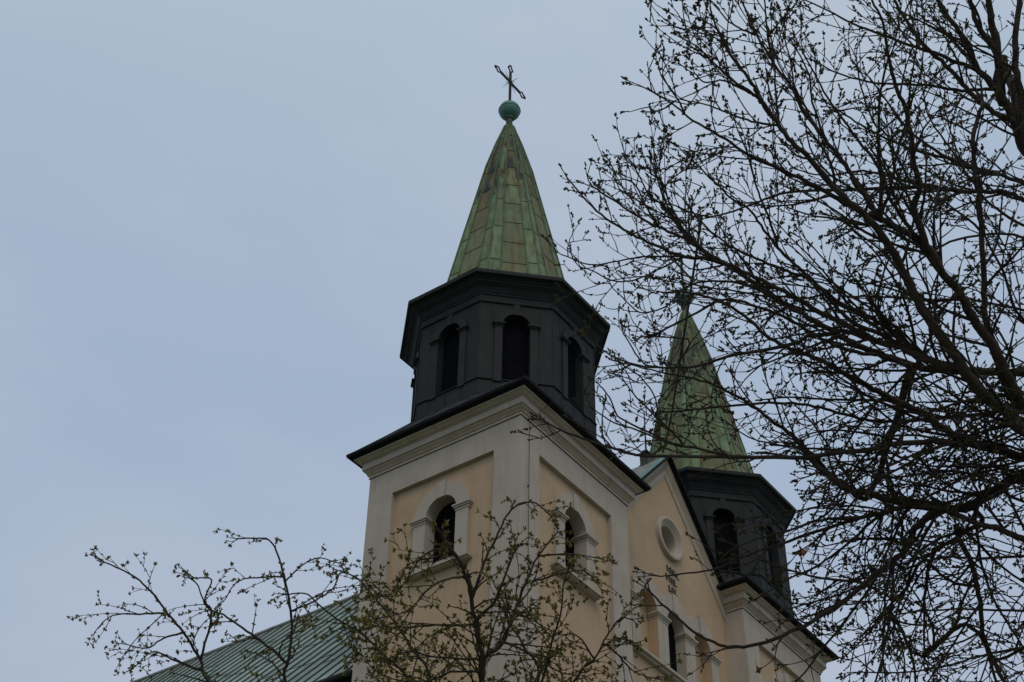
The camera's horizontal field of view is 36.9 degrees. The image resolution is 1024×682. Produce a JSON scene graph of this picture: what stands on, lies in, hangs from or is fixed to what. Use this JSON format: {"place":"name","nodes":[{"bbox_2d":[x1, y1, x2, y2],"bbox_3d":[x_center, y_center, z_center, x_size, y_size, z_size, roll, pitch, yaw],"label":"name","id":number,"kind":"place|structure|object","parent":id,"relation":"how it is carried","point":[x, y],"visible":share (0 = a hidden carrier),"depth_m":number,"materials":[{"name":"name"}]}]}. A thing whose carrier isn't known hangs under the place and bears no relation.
{"place":"outdoors","nodes":[
{"label":"outdoors","id":0,"kind":"place"},
{"bbox_2d":[132,65,837,681],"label":"church","id":1,"kind":"structure","parent":0,"point":[494,351],"depth_m":40.66,"materials":[{"name":"beige paint"}]},
{"bbox_2d":[0,0,1023,681],"label":"sky","id":2,"kind":"structure","parent":0,"point":[221,221],"materials":[{"name":"blue"}]},
{"label":"ground","id":3,"kind":"structure","parent":0,"visible":0},
{"bbox_2d":[66,496,682,681],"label":"young tree","id":4,"kind":"object","parent":3,"relation":"on","point":[483,658],"visible":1,"depth_m":6.66,"materials":[{"name":"brown plant"}]},
{"bbox_2d":[510,0,1023,681],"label":"bare tree","id":5,"kind":"object","parent":3,"relation":"on","point":[962,440],"visible":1,"depth_m":7.83,"materials":[{"name":"brown plant"}]},
{"bbox_2d":[788,548,807,555],"bbox_3d":[1.657,1.225,8.916,0.124,0.058,0.012,1,-41,0],"label":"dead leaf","id":6,"kind":"object","parent":5,"relation":"attached to","point":[803,553],"visible":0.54,"depth_m":8.91,"materials":[{"name":"brown plant"}]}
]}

